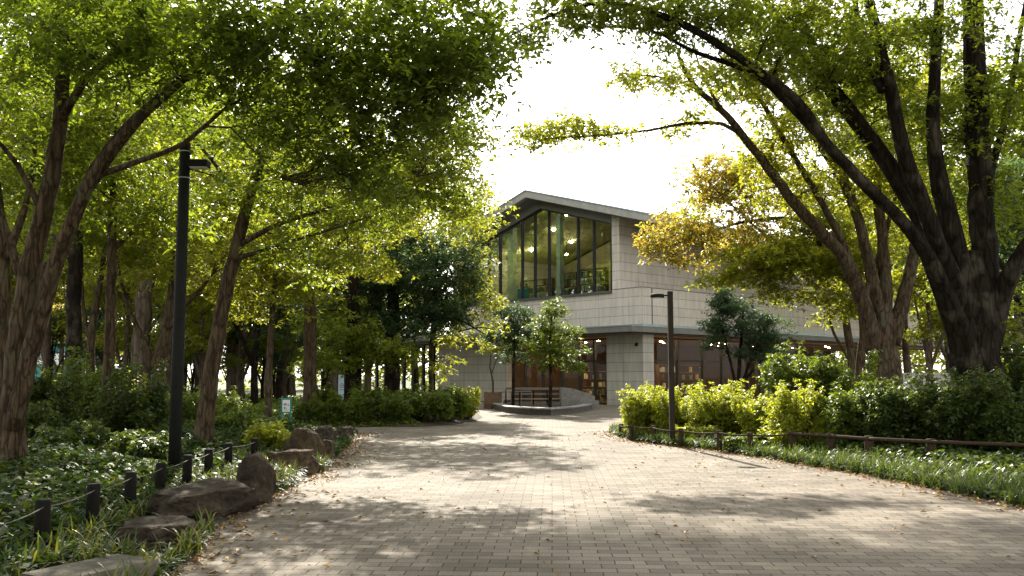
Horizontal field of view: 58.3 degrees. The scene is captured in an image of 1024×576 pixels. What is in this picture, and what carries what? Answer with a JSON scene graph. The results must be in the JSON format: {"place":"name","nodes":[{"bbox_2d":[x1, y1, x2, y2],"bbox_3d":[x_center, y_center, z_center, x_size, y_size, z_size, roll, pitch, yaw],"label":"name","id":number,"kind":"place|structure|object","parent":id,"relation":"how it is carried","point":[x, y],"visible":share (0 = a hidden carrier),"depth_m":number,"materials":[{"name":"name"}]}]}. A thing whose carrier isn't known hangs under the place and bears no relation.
{"place":"outdoors","nodes":[
{"label":"outdoors","id":0,"kind":"place"},
{"bbox_2d":[0,444,338,575],"bbox_3d":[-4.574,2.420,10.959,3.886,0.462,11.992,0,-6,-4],"label":"strap leaf grass","id":1,"kind":"structure","parent":0,"point":[281,476],"depth_m":8.10,"materials":[{"name":"plant"}]},
{"bbox_2d":[27,400,65,441],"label":"undergrowth shrub","id":2,"kind":"object","parent":1,"relation":"on","point":[42,416],"visible":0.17,"depth_m":16.49,"materials":[{"name":"green plant"}]},
{"bbox_2d":[27,352,88,422],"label":"undergrowth shrub","id":3,"kind":"object","parent":1,"relation":"on","point":[59,398],"visible":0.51,"depth_m":20.05,"materials":[{"name":"green plant"}]},
{"bbox_2d":[28,416,110,453],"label":"undergrowth shrub","id":4,"kind":"object","parent":1,"relation":"on","point":[81,432],"visible":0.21,"depth_m":14.82,"materials":[{"name":"green plant"}]},
{"bbox_2d":[0,38,150,383],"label":"grove tree","id":5,"kind":"object","parent":1,"relation":"on","point":[73,300],"visible":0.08,"depth_m":23.95,"materials":[{"name":"green plant"}]},
{"bbox_2d":[0,0,165,397],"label":"edge tree","id":6,"kind":"object","parent":1,"relation":"on","point":[5,293],"visible":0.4,"depth_m":17.33,"materials":[{"name":"green plant"}]},
{"bbox_2d":[2,132,171,385],"bbox_3d":[-12.058,-0.248,26.276,4.677,8.762,4.367,0,-6,0],"label":"grove tree","id":7,"kind":"object","parent":1,"relation":"on","point":[90,328],"visible":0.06,"depth_m":25.96,"materials":[{"name":"green plant"}]},
{"bbox_2d":[49,346,128,421],"bbox_3d":[-10.379,2.546,22.401,1.904,2.243,1.898,0,-6,0],"label":"undergrowth shrub","id":8,"kind":"object","parent":1,"relation":"on","point":[94,380],"visible":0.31,"depth_m":21.95,"materials":[{"name":"green plant"}]},
{"bbox_2d":[21,554,158,575],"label":"kerb stone","id":9,"kind":"object","parent":1,"relation":"on","point":[109,563],"visible":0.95,"depth_m":6.84,"materials":[{"name":"stone"}]},
{"bbox_2d":[0,50,232,416],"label":"grove tree","id":10,"kind":"object","parent":1,"relation":"on","point":[129,215],"visible":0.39,"depth_m":18.88,"materials":[{"name":"green plant"}]},
{"bbox_2d":[85,358,170,435],"bbox_3d":[-7.710,2.375,18.643,1.445,1.915,1.798,0,-6,0],"label":"undergrowth shrub","id":11,"kind":"object","parent":1,"relation":"on","point":[123,408],"visible":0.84,"depth_m":18.27,"materials":[{"name":"green plant"}]},
{"bbox_2d":[0,438,257,544],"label":"rope fence","id":12,"kind":"object","parent":1,"relation":"on","point":[42,517],"visible":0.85,"depth_m":9.98,"materials":[{"name":"wood"}]},
{"bbox_2d":[107,428,186,461],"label":"undergrowth shrub","id":13,"kind":"object","parent":1,"relation":"on","point":[132,442],"visible":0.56,"depth_m":14.03,"materials":[{"name":"green plant"}]},
{"bbox_2d":[110,515,200,551],"bbox_3d":[-3.356,2.361,8.660,0.814,0.373,0.850,1,-6,-14],"label":"flat boulder","id":14,"kind":"object","parent":1,"relation":"on","point":[148,525],"visible":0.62,"depth_m":8.36,"materials":[{"name":"stone"}]},
{"bbox_2d":[82,108,273,400],"bbox_3d":[-9.851,-0.532,26.131,5.837,9.380,5.170,0,-6,0],"label":"grove tree","id":15,"kind":"object","parent":1,"relation":"on","point":[163,339],"visible":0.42,"depth_m":25.89,"materials":[{"name":"green plant"}]},
{"bbox_2d":[157,383,199,423],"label":"undergrowth shrub","id":16,"kind":"object","parent":1,"relation":"on","point":[189,411],"visible":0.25,"depth_m":22.17,"materials":[{"name":"green plant"}]},
{"bbox_2d":[0,415,358,575],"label":"ground cover","id":17,"kind":"object","parent":1,"relation":"on","point":[32,478],"visible":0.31,"depth_m":10.90,"materials":[{"name":"green plant"}]},
{"bbox_2d":[168,142,210,467],"bbox_3d":[-4.724,0.356,13.428,0.448,5.065,0.200,0,-6,0],"label":"street lamp","id":18,"kind":"object","parent":1,"relation":"on","point":[186,163],"visible":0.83,"depth_m":13.38,"materials":[{"name":"metal"}]},
{"bbox_2d":[145,477,262,519],"bbox_3d":[-3.539,2.502,10.620,0.865,0.515,1.700,-3,-6,26],"label":"long boulder","id":19,"kind":"object","parent":1,"relation":"on","point":[221,496],"visible":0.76,"depth_m":10.27,"materials":[{"name":"stone"}]},
{"bbox_2d":[196,385,254,417],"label":"undergrowth shrub","id":20,"kind":"object","parent":1,"relation":"on","point":[228,401],"visible":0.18,"depth_m":24.78,"materials":[{"name":"green plant"}]},
{"bbox_2d":[214,402,275,432],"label":"undergrowth shrub","id":21,"kind":"object","parent":1,"relation":"on","point":[238,418],"visible":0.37,"depth_m":20.00,"materials":[{"name":"green plant"}]},
{"bbox_2d":[236,452,276,503],"bbox_3d":[-3.297,2.548,11.864,0.495,0.817,0.620,0,-6,0],"label":"upright boulder","id":22,"kind":"object","parent":1,"relation":"on","point":[257,471],"visible":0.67,"depth_m":11.68,"materials":[{"name":"stone"}]},
{"bbox_2d":[242,419,291,449],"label":"undergrowth shrub","id":23,"kind":"object","parent":1,"relation":"on","point":[273,434],"visible":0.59,"depth_m":17.72,"materials":[{"name":"green plant"}]},
{"bbox_2d":[0,0,553,468],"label":"multi stem tree","id":24,"kind":"object","parent":1,"relation":"on","point":[460,58],"visible":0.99,"depth_m":12.17,"materials":[{"name":"green plant"}]},
{"bbox_2d":[267,449,320,474],"bbox_3d":[-3.595,2.949,15.152,0.840,0.564,0.700,0,-6,-3],"label":"boulder","id":25,"kind":"object","parent":1,"relation":"on","point":[307,459],"visible":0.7,"depth_m":14.96,"materials":[{"name":"stone"}]},
{"bbox_2d":[282,427,327,457],"bbox_3d":[-3.784,2.998,16.823,0.817,0.896,0.800,-1,-6,11],"label":"pointed boulder","id":26,"kind":"object","parent":1,"relation":"on","point":[302,438],"visible":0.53,"depth_m":16.56,"materials":[{"name":"stone"}]},
{"bbox_2d":[97,0,520,446],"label":"leaning tree","id":27,"kind":"object","parent":1,"relation":"on","point":[246,201],"visible":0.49,"depth_m":17.09,"materials":[{"name":"green plant"}]},
{"bbox_2d":[106,98,281,399],"bbox_3d":[-10.815,-1.220,29.124,6.796,11.303,5.885,0,-6,0],"label":"grove tree","id":28,"kind":"object","parent":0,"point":[168,354],"visible":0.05,"depth_m":28.70,"materials":[{"name":"green plant"}]},
{"bbox_2d":[187,378,438,395],"bbox_3d":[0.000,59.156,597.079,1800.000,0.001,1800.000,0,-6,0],"label":"ground","id":29,"kind":"structure","parent":0,"point":[299,391],"depth_m":150.41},
{"bbox_2d":[37,308,65,378],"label":"background tree","id":30,"kind":"object","parent":29,"relation":"on","point":[53,349],"visible":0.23,"depth_m":49.54,"materials":[{"name":"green plant"}]},
{"bbox_2d":[4,194,126,382],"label":"background tree","id":31,"kind":"object","parent":29,"relation":"on","point":[46,352],"visible":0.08,"depth_m":45.77,"materials":[{"name":"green plant"}]},
{"bbox_2d":[51,286,122,377],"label":"background tree","id":32,"kind":"object","parent":29,"relation":"on","point":[57,306],"visible":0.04,"depth_m":57.70,"materials":[{"name":"green plant"}]},
{"bbox_2d":[0,10,199,299],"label":"background tree","id":33,"kind":"object","parent":29,"relation":"on","point":[44,263],"visible":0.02,"depth_m":34.88,"materials":[{"name":"green plant"}]},
{"bbox_2d":[51,246,154,369],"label":"background tree","id":34,"kind":"object","parent":29,"relation":"on","point":[63,322],"visible":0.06,"depth_m":49.11,"materials":[{"name":"green plant"}]},
{"bbox_2d":[80,304,130,367],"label":"background tree","id":35,"kind":"object","parent":29,"relation":"on","point":[98,353],"visible":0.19,"depth_m":43.60,"materials":[{"name":"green plant"}]},
{"bbox_2d":[61,248,167,379],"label":"background tree","id":36,"kind":"object","parent":29,"relation":"on","point":[125,333],"visible":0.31,"depth_m":39.95,"materials":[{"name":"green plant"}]},
{"bbox_2d":[0,0,267,393],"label":"background tree","id":37,"kind":"object","parent":29,"relation":"on","point":[143,307],"visible":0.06,"depth_m":36.59,"materials":[{"name":"green plant"}]},
{"bbox_2d":[125,218,210,396],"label":"background tree","id":38,"kind":"object","parent":29,"relation":"on","point":[185,366],"visible":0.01,"depth_m":47.62,"materials":[{"name":"green plant"}]},
{"bbox_2d":[184,318,211,400],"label":"background tree","id":39,"kind":"object","parent":29,"relation":"on","point":[191,381],"visible":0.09,"depth_m":45.68,"materials":[{"name":"green plant"}]},
{"bbox_2d":[145,242,256,400],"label":"background tree","id":40,"kind":"object","parent":29,"relation":"on","point":[190,332],"visible":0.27,"depth_m":37.62,"materials":[{"name":"green plant"}]},
{"bbox_2d":[184,310,248,371],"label":"background tree","id":41,"kind":"object","parent":29,"relation":"on","point":[227,361],"visible":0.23,"depth_m":41.17,"materials":[{"name":"green plant"}]},
{"bbox_2d":[185,206,284,403],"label":"background tree","id":42,"kind":"object","parent":29,"relation":"on","point":[247,335],"visible":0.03,"depth_m":43.65,"materials":[{"name":"green plant"}]},
{"bbox_2d":[140,55,330,396],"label":"background tree","id":43,"kind":"object","parent":29,"relation":"on","point":[231,374],"visible":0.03,"depth_m":51.43,"materials":[{"name":"green plant"}]},
{"bbox_2d":[201,240,321,404],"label":"background tree","id":44,"kind":"object","parent":29,"relation":"on","point":[253,359],"visible":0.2,"depth_m":39.87,"materials":[{"name":"green plant"}]},
{"bbox_2d":[235,317,293,399],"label":"background tree","id":45,"kind":"object","parent":29,"relation":"on","point":[276,355],"visible":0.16,"depth_m":46.85,"materials":[{"name":"green plant"}]},
{"bbox_2d":[240,305,303,397],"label":"background tree","id":46,"kind":"object","parent":29,"relation":"on","point":[281,345],"visible":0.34,"depth_m":43.88,"materials":[{"name":"green plant"}]},
{"bbox_2d":[231,286,319,398],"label":"background tree","id":47,"kind":"object","parent":29,"relation":"on","point":[278,388],"visible":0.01,"depth_m":49.59,"materials":[{"name":"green plant"}]},
{"bbox_2d":[287,319,339,389],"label":"background tree","id":48,"kind":"object","parent":29,"relation":"on","point":[323,380],"visible":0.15,"depth_m":46.58,"materials":[{"name":"green plant"}]},
{"bbox_2d":[276,90,429,391],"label":"background tree","id":49,"kind":"object","parent":29,"relation":"on","point":[333,380],"visible":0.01,"depth_m":51.52,"materials":[{"name":"green plant"}]},
{"bbox_2d":[16,194,1023,390],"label":"woods","id":50,"kind":"object","parent":29,"relation":"on","point":[918,357],"depth_m":109.54,"materials":[{"name":"green plant"}]},
{"bbox_2d":[325,190,944,405],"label":"library building","id":51,"kind":"structure","parent":29,"relation":"on","point":[621,317],"depth_m":57.66,"materials":[{"name":"concrete"}]},
{"bbox_2d":[474,201,611,304],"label":"gable window","id":52,"kind":"structure","parent":51,"relation":"in","point":[595,217],"depth_m":56.04,"materials":[{"name":"glass"}]},
{"bbox_2d":[815,103,930,278],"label":"background tree","id":53,"kind":"object","parent":29,"relation":"on","point":[868,227],"visible":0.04,"depth_m":52.99,"materials":[{"name":"green plant"}]},
{"bbox_2d":[865,210,931,372],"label":"background tree","id":54,"kind":"object","parent":29,"relation":"on","point":[907,367],"visible":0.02,"depth_m":65.69,"materials":[{"name":"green plant"}]},
{"bbox_2d":[864,256,946,387],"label":"background tree","id":55,"kind":"object","parent":29,"relation":"on","point":[926,332],"visible":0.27,"depth_m":46.00,"materials":[{"name":"green plant"}]},
{"bbox_2d":[832,50,1023,254],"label":"background tree","id":56,"kind":"object","parent":29,"relation":"on","point":[1021,144],"visible":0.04,"depth_m":45.35,"materials":[{"name":"green plant"}]},
{"bbox_2d":[917,170,1023,359],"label":"background tree","id":57,"kind":"object","parent":29,"relation":"on","point":[1017,317],"visible":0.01,"depth_m":39.99,"materials":[{"name":"green plant"}]},
{"bbox_2d":[950,150,1023,320],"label":"background tree","id":58,"kind":"object","parent":29,"relation":"on","point":[1003,259],"visible":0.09,"depth_m":30.06,"materials":[{"name":"green plant"}]},
{"bbox_2d":[274,413,481,426],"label":"hedge bed soil","id":59,"kind":"structure","parent":0,"point":[476,416],"depth_m":30.41,"materials":[{"name":"soil"}]},
{"bbox_2d":[188,162,374,418],"bbox_3d":[-6.516,0.273,27.073,5.314,7.850,4.946,0,-6,0],"label":"grove tree","id":60,"kind":"object","parent":59,"relation":"on","point":[278,282],"visible":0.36,"depth_m":26.69,"materials":[{"name":"green plant"}]},
{"bbox_2d":[190,392,430,426],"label":"ground cover plants","id":61,"kind":"object","parent":59,"relation":"on","point":[276,407],"visible":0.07,"depth_m":30.80,"materials":[{"name":"green plant"}]},
{"bbox_2d":[291,393,329,422],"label":"hedge shrub","id":62,"kind":"object","parent":59,"relation":"on","point":[302,410],"visible":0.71,"depth_m":30.18,"materials":[{"name":"green plant"}]},
{"bbox_2d":[314,388,365,423],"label":"hedge shrub","id":63,"kind":"object","parent":59,"relation":"on","point":[333,408],"visible":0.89,"depth_m":29.82,"materials":[{"name":"green plant"}]},
{"bbox_2d":[285,237,431,400],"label":"evergreen tree","id":64,"kind":"object","parent":59,"relation":"on","point":[357,349],"visible":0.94,"depth_m":33.38,"materials":[{"name":"green plant"}]},
{"bbox_2d":[342,389,393,422],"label":"hedge shrub","id":65,"kind":"object","parent":59,"relation":"on","point":[378,406],"visible":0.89,"depth_m":29.88,"materials":[{"name":"green plant"}]},
{"bbox_2d":[347,380,395,399],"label":"hedge shrub","id":66,"kind":"object","parent":59,"relation":"on","point":[373,393],"visible":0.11,"depth_m":32.30,"materials":[{"name":"green plant"}]},
{"bbox_2d":[265,119,518,410],"bbox_3d":[-4.015,-5.338,33.374,9.403,20.274,11.690,0,-6,0],"label":"grove tree","id":67,"kind":"object","parent":59,"relation":"on","point":[309,358],"visible":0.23,"depth_m":30.77,"materials":[{"name":"green plant"}]},
{"bbox_2d":[303,201,498,392],"bbox_3d":[-4.543,0.556,36.943,8.112,9.357,7.385,0,-6,0],"label":"evergreen tree","id":68,"kind":"object","parent":59,"relation":"on","point":[431,268],"visible":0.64,"depth_m":35.88,"materials":[{"name":"green plant"}]},
{"bbox_2d":[382,386,420,422],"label":"hedge shrub","id":69,"kind":"object","parent":59,"relation":"on","point":[402,403],"visible":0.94,"depth_m":30.05,"materials":[{"name":"green plant"}]},
{"bbox_2d":[411,390,457,421],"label":"hedge shrub","id":70,"kind":"object","parent":59,"relation":"on","point":[437,406],"visible":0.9,"depth_m":30.52,"materials":[{"name":"green plant"}]},
{"bbox_2d":[435,386,477,421],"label":"hedge shrub","id":71,"kind":"object","parent":59,"relation":"on","point":[463,406],"visible":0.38,"depth_m":31.67,"materials":[{"name":"green plant"}]},
{"bbox_2d":[454,386,481,419],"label":"hedge shrub","id":72,"kind":"object","parent":59,"relation":"on","point":[474,396],"visible":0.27,"depth_m":33.50,"materials":[{"name":"green plant"}]},
{"bbox_2d":[428,177,512,393],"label":"sprig tree","id":73,"kind":"object","parent":59,"relation":"on","point":[443,340],"visible":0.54,"depth_m":37.49,"materials":[{"name":"green plant"}]},
{"bbox_2d":[0,0,1023,377],"label":"sky","id":74,"kind":"structure","parent":0,"point":[625,177],"materials":[{"name":"white"}]},
{"bbox_2d":[169,401,1023,575],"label":"path","id":75,"kind":"structure","parent":0,"point":[765,532],"depth_m":10.47,"materials":[{"name":"brick"}]},
{"bbox_2d":[484,392,501,408],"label":"planter tub","id":76,"kind":"object","parent":75,"relation":"on","point":[490,398],"visible":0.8,"depth_m":45.99,"materials":[{"name":"brown wood"}]},
{"bbox_2d":[473,338,510,392],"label":"potted sapling","id":77,"kind":"object","parent":76,"relation":"in","point":[489,348],"visible":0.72,"depth_m":46.52,"materials":[{"name":"green plant"}]},
{"bbox_2d":[505,387,560,404],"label":"timber bench","id":78,"kind":"object","parent":75,"relation":"on","point":[533,389],"visible":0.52,"depth_m":47.07,"materials":[{"name":"paint"}]},
{"bbox_2d":[493,398,592,414],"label":"stone planter","id":79,"kind":"object","parent":75,"relation":"on","point":[538,407],"visible":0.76,"depth_m":40.55,"materials":[{"name":"stone"}]},
{"bbox_2d":[479,301,546,405],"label":"entrance tree","id":80,"kind":"object","parent":79,"relation":"in","point":[516,322],"visible":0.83,"depth_m":42.64,"materials":[{"name":"green plant"}]},
{"bbox_2d":[511,297,592,406],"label":"planter tree","id":81,"kind":"object","parent":79,"relation":"on","point":[560,350],"visible":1,"depth_m":39.72,"materials":[{"name":"green plant"}]},
{"bbox_2d":[559,387,598,408],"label":"stone ramp","id":82,"kind":"structure","parent":75,"relation":"on","point":[569,396],"depth_m":45.35,"materials":[{"name":"grey stone"}]},
{"bbox_2d":[164,430,1023,575],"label":"fallen leaves","id":83,"kind":"object","parent":75,"relation":"on","point":[313,476],"visible":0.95,"depth_m":12.53,"materials":[{"name":"brown plant"}]},
{"bbox_2d":[696,286,801,393],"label":"evergreen","id":84,"kind":"object","parent":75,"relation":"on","point":[724,305],"visible":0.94,"depth_m":41.69,"materials":[{"name":"green plant"}]},
{"bbox_2d":[616,435,1023,504],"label":"shrub bed soil","id":85,"kind":"object","parent":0,"point":[945,489],"visible":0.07,"depth_m":14.89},
{"bbox_2d":[615,380,667,429],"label":"shrub","id":86,"kind":"object","parent":85,"relation":"on","point":[634,409],"visible":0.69,"depth_m":23.72,"materials":[{"name":"green plant"}]},
{"bbox_2d":[650,291,674,444],"bbox_3d":[3.525,1.881,21.509,0.527,3.620,0.260,0,-6,0],"label":"street lamp","id":87,"kind":"object","parent":85,"relation":"on","point":[671,384],"visible":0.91,"depth_m":21.48,"materials":[{"name":"metal"}]},
{"bbox_2d":[647,386,700,434],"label":"shrub","id":88,"kind":"object","parent":85,"relation":"on","point":[659,411],"visible":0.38,"depth_m":23.14,"materials":[{"name":"green plant"}]},
{"bbox_2d":[675,424,723,439],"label":"shrub","id":89,"kind":"object","parent":85,"relation":"on","point":[699,429],"visible":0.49,"depth_m":21.51,"materials":[{"name":"green plant"}]},
{"bbox_2d":[680,379,757,432],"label":"shrub","id":90,"kind":"object","parent":85,"relation":"on","point":[707,412],"visible":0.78,"depth_m":22.31,"materials":[{"name":"green plant"}]},
{"bbox_2d":[632,144,855,388],"bbox_3d":[8.244,-0.448,32.814,8.102,10.448,5.211,0,-6,0],"label":"golden tree","id":91,"kind":"object","parent":85,"relation":"on","point":[682,228],"visible":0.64,"depth_m":32.40,"materials":[{"name":"yellow plant"}]},
{"bbox_2d":[489,0,1002,391],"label":"spreading tree","id":92,"kind":"object","parent":85,"relation":"on","point":[882,319],"visible":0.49,"depth_m":25.52,"materials":[{"name":"green plant"}]},
{"bbox_2d":[719,432,778,450],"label":"shrub","id":93,"kind":"object","parent":85,"relation":"on","point":[733,441],"visible":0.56,"depth_m":19.35,"materials":[{"name":"green plant"}]},
{"bbox_2d":[728,392,775,436],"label":"shrub","id":94,"kind":"object","parent":85,"relation":"on","point":[747,418],"visible":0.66,"depth_m":21.14,"materials":[{"name":"green plant"}]},
{"bbox_2d":[491,0,1023,392],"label":"giant tree","id":95,"kind":"object","parent":85,"relation":"on","point":[973,289],"visible":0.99,"depth_m":18.79,"materials":[{"name":"green plant"}]},
{"bbox_2d":[757,378,828,449],"bbox_3d":[6.041,2.655,19.471,1.575,1.566,1.556,0,-6,0],"label":"shrub","id":96,"kind":"object","parent":85,"relation":"on","point":[787,414],"visible":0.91,"depth_m":19.17,"materials":[{"name":"green plant"}]},
{"bbox_2d":[684,167,908,391],"bbox_3d":[9.560,0.177,30.926,7.521,8.798,4.730,0,-6,0],"label":"yellow green tree","id":97,"kind":"object","parent":85,"relation":"on","point":[776,258],"visible":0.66,"depth_m":30.35,"materials":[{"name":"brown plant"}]},
{"bbox_2d":[752,338,849,426],"bbox_3d":[6.897,2.414,21.914,2.266,2.393,1.547,-2,-6,23],"label":"shrub","id":98,"kind":"object","parent":85,"relation":"on","point":[788,372],"visible":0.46,"depth_m":21.61,"materials":[{"name":"green plant"}]},
{"bbox_2d":[608,421,1023,506],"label":"lilyturf","id":99,"kind":"object","parent":85,"relation":"on","point":[852,463],"visible":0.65,"depth_m":14.95,"materials":[{"name":"green plant"}]},
{"bbox_2d":[612,429,1023,505],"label":"ground cover leaves","id":100,"kind":"object","parent":85,"relation":"on","point":[1013,461],"visible":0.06,"depth_m":15.78,"materials":[{"name":"green plant"}]},
{"bbox_2d":[619,424,1023,461],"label":"log fence","id":101,"kind":"object","parent":85,"relation":"on","point":[930,443],"visible":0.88,"depth_m":17.82,"materials":[{"name":"wood"}]},
{"bbox_2d":[807,349,882,413],"bbox_3d":[7.804,2.508,21.389,1.959,2.218,1.952,0,-6,0],"label":"shrub","id":102,"kind":"object","parent":85,"relation":"on","point":[847,386],"visible":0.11,"depth_m":21.22,"materials":[{"name":"green plant"}]},
{"bbox_2d":[812,378,901,448],"bbox_3d":[7.034,2.607,18.724,1.658,1.538,1.621,0,-6,0],"label":"shrub","id":103,"kind":"object","parent":85,"relation":"on","point":[841,418],"visible":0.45,"depth_m":18.44,"materials":[{"name":"green plant"}]},
{"bbox_2d":[845,370,937,449],"bbox_3d":[7.786,2.426,18.103,2.313,1.624,1.513,0,-6,0],"label":"shrub","id":104,"kind":"object","parent":85,"relation":"on","point":[888,413],"visible":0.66,"depth_m":17.71,"materials":[{"name":"green plant"}]},
{"bbox_2d":[906,365,997,453],"bbox_3d":[8.451,2.309,17.294,2.070,1.719,1.307,0,-6,0],"label":"shrub","id":105,"kind":"object","parent":85,"relation":"on","point":[945,414],"visible":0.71,"depth_m":17.06,"materials":[{"name":"green plant"}]},
{"bbox_2d":[959,366,1023,460],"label":"shrub","id":106,"kind":"object","parent":85,"relation":"on","point":[1004,419],"visible":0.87,"depth_m":16.43,"materials":[{"name":"green plant"}]},
{"bbox_2d":[1000,328,1023,412],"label":"shrub","id":107,"kind":"object","parent":85,"relation":"on","point":[1016,376],"visible":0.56,"depth_m":19.74,"materials":[{"name":"green plant"}]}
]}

